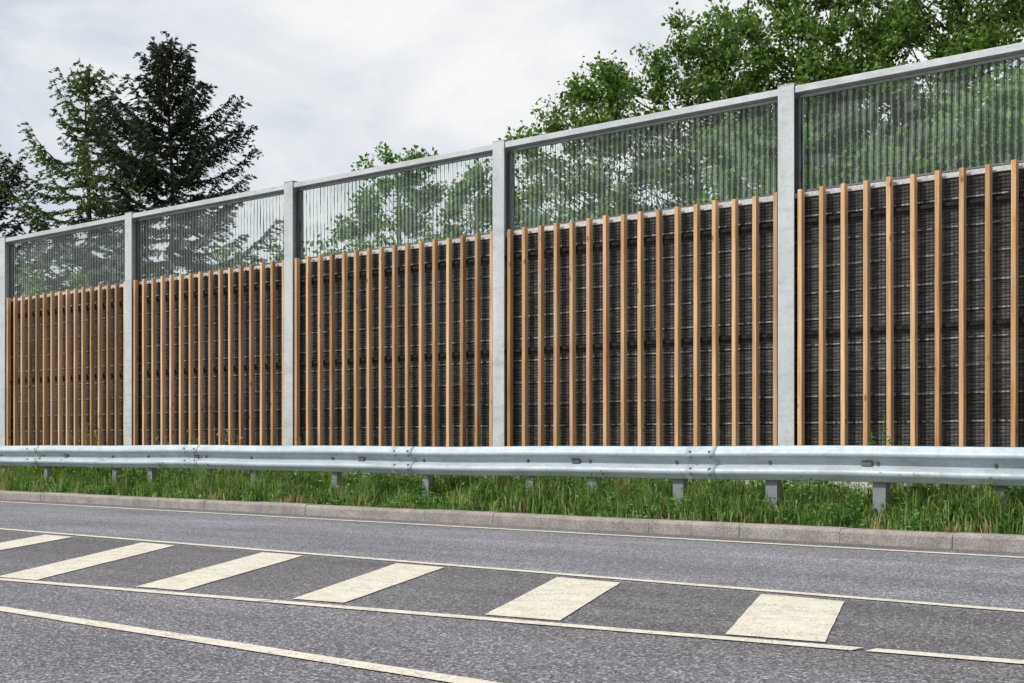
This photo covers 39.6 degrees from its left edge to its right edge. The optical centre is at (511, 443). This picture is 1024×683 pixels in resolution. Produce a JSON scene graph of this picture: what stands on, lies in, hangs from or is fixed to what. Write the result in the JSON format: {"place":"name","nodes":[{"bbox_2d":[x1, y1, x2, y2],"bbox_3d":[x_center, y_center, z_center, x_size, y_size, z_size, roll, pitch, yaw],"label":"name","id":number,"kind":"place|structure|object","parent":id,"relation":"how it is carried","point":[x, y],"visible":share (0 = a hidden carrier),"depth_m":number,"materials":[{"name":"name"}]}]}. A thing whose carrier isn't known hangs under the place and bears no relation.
{"place":"outdoors","nodes":[
{"label":"outdoors","id":0,"kind":"place"},
{"bbox_2d":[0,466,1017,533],"bbox_3d":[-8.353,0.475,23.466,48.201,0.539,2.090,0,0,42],"label":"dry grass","id":1,"kind":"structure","parent":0,"point":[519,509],"depth_m":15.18,"materials":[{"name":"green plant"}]},
{"bbox_2d":[0,499,1023,682],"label":"road","id":2,"kind":"structure","parent":0,"point":[34,649],"depth_m":7.37,"materials":[{"name":"grey asphalt"}]},
{"bbox_2d":[0,501,1023,682],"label":"road marking","id":3,"kind":"object","parent":2,"relation":"on","point":[765,615],"visible":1,"depth_m":7.61,"materials":[{"name":"paint"}]},
{"bbox_2d":[0,490,1023,552],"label":"kerb","id":4,"kind":"structure","parent":2,"relation":"on","point":[977,541],"depth_m":13.79,"materials":[{"name":"concrete"}]},
{"bbox_2d":[0,0,1023,295],"label":"sky","id":5,"kind":"structure","parent":0,"point":[324,82],"materials":[{"name":"white"}]},
{"bbox_2d":[0,459,1023,534],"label":"grass verge","id":6,"kind":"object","parent":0,"point":[794,523],"depth_m":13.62,"materials":[{"name":"green plant"}]},
{"bbox_2d":[0,145,68,296],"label":"conifer tree","id":7,"kind":"object","parent":6,"relation":"on","point":[18,165],"visible":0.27,"depth_m":41.62,"materials":[{"name":"green plant"}]},
{"bbox_2d":[82,423,94,445],"bbox_3d":[-6.933,0.143,23.258,0.162,0.996,0.194,0,0,42],"label":"weed plant","id":8,"kind":"object","parent":6,"relation":"on","point":[87,434],"visible":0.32,"depth_m":23.23,"materials":[{"name":"green plant"}]},
{"bbox_2d":[0,58,187,296],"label":"conifer tree","id":9,"kind":"object","parent":6,"relation":"on","point":[84,180],"visible":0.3,"depth_m":41.76,"materials":[{"name":"green plant"}]},
{"bbox_2d":[94,418,100,445],"bbox_3d":[-6.726,0.114,23.088,0.190,1.052,0.116,0,0,42],"label":"weed plant","id":10,"kind":"object","parent":6,"relation":"on","point":[98,436],"visible":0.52,"depth_m":23.10,"materials":[{"name":"green plant"}]},
{"bbox_2d":[42,31,282,291],"bbox_3d":[-9.312,-5.348,39.821,7.371,12.087,7.074,0,0,-13],"label":"conifer tree","id":11,"kind":"object","parent":6,"relation":"on","point":[190,169],"visible":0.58,"depth_m":39.20,"materials":[{"name":"green plant"}]},
{"bbox_2d":[214,426,228,444],"bbox_3d":[-4.254,0.193,20.818,0.307,0.896,0.222,0,0,42],"label":"weed plant","id":12,"kind":"object","parent":6,"relation":"on","point":[217,434],"visible":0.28,"depth_m":20.79,"materials":[{"name":"green plant"}]},
{"bbox_2d":[322,141,469,253],"bbox_3d":[-2.006,-2.701,28.234,3.477,6.696,3.164,0,0,-23],"label":"deciduous tree","id":13,"kind":"object","parent":6,"relation":"on","point":[431,191],"visible":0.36,"depth_m":28.05,"materials":[{"name":"green plant"}]},
{"bbox_2d":[414,158,549,240],"bbox_3d":[-0.506,-2.284,26.111,3.119,5.864,3.282,0,0,3],"label":"deciduous tree","id":14,"kind":"object","parent":6,"relation":"on","point":[471,175],"visible":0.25,"depth_m":25.71,"materials":[{"name":"green plant"}]},
{"bbox_2d":[0,42,1023,501],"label":"noise barrier","id":15,"kind":"object","parent":6,"relation":"on","point":[790,310],"visible":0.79,"depth_m":16.45,"materials":[{"name":"brown wood"}]},
{"bbox_2d":[0,458,1023,532],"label":"weeds","id":16,"kind":"object","parent":6,"relation":"on","point":[416,494],"visible":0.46,"depth_m":14.46,"materials":[{"name":"green plant"}]},
{"bbox_2d":[16,96,1023,296],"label":"hedge","id":17,"kind":"object","parent":6,"relation":"on","point":[933,128],"visible":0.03,"depth_m":20.50,"materials":[{"name":"green plant"}]},
{"bbox_2d":[475,177,621,233],"bbox_3d":[0.619,-1.692,22.043,3.022,4.677,2.790,0,0,42],"label":"deciduous tree","id":18,"kind":"object","parent":6,"relation":"on","point":[563,211],"visible":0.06,"depth_m":21.82,"materials":[{"name":"green plant"}]},
{"bbox_2d":[467,57,676,229],"bbox_3d":[1.525,-3.132,25.583,4.059,7.566,3.841,0,0,42],"label":"deciduous tree","id":19,"kind":"object","parent":6,"relation":"on","point":[613,84],"visible":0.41,"depth_m":25.10,"materials":[{"name":"green plant"}]},
{"bbox_2d":[556,0,817,219],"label":"deciduous tree","id":20,"kind":"object","parent":6,"relation":"on","point":[710,73],"visible":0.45,"depth_m":26.14,"materials":[{"name":"green plant"}]},
{"bbox_2d":[679,119,909,205],"bbox_3d":[4.449,-2.054,20.866,4.958,5.396,4.068,0,0,-24],"label":"deciduous tree","id":21,"kind":"object","parent":6,"relation":"on","point":[716,186],"visible":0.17,"depth_m":20.62,"materials":[{"name":"green plant"}]},
{"bbox_2d":[672,0,978,201],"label":"deciduous tree","id":22,"kind":"object","parent":6,"relation":"on","point":[806,30],"visible":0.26,"depth_m":25.77,"materials":[{"name":"green plant"}]},
{"bbox_2d":[703,0,990,200],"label":"deciduous tree","id":23,"kind":"object","parent":6,"relation":"on","point":[813,60],"visible":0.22,"depth_m":24.85,"materials":[{"name":"green plant"}]},
{"bbox_2d":[867,415,895,445],"bbox_3d":[3.585,0.184,13.781,0.340,0.914,0.146,0,0,42],"label":"weed plant","id":24,"kind":"object","parent":6,"relation":"on","point":[872,443],"visible":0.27,"depth_m":13.76,"materials":[{"name":"green plant"}]},
{"bbox_2d":[769,0,1023,182],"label":"deciduous tree","id":25,"kind":"object","parent":6,"relation":"on","point":[902,26],"visible":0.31,"depth_m":24.51,"materials":[{"name":"green plant"}]},
{"bbox_2d":[889,49,1023,175],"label":"deciduous tree","id":26,"kind":"object","parent":6,"relation":"on","point":[989,101],"visible":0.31,"depth_m":19.44,"materials":[{"name":"green plant"}]},
{"bbox_2d":[916,0,1023,167],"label":"deciduous tree","id":27,"kind":"object","parent":6,"relation":"on","point":[940,3],"visible":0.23,"depth_m":24.61,"materials":[{"name":"green plant"}]},
{"label":"ground","id":28,"kind":"structure","parent":0,"visible":0},
{"bbox_2d":[0,445,1023,517],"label":"guardrail","id":29,"kind":"object","parent":28,"relation":"on","point":[881,468],"visible":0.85,"depth_m":14.41,"materials":[{"name":"silver metal"}]}
]}

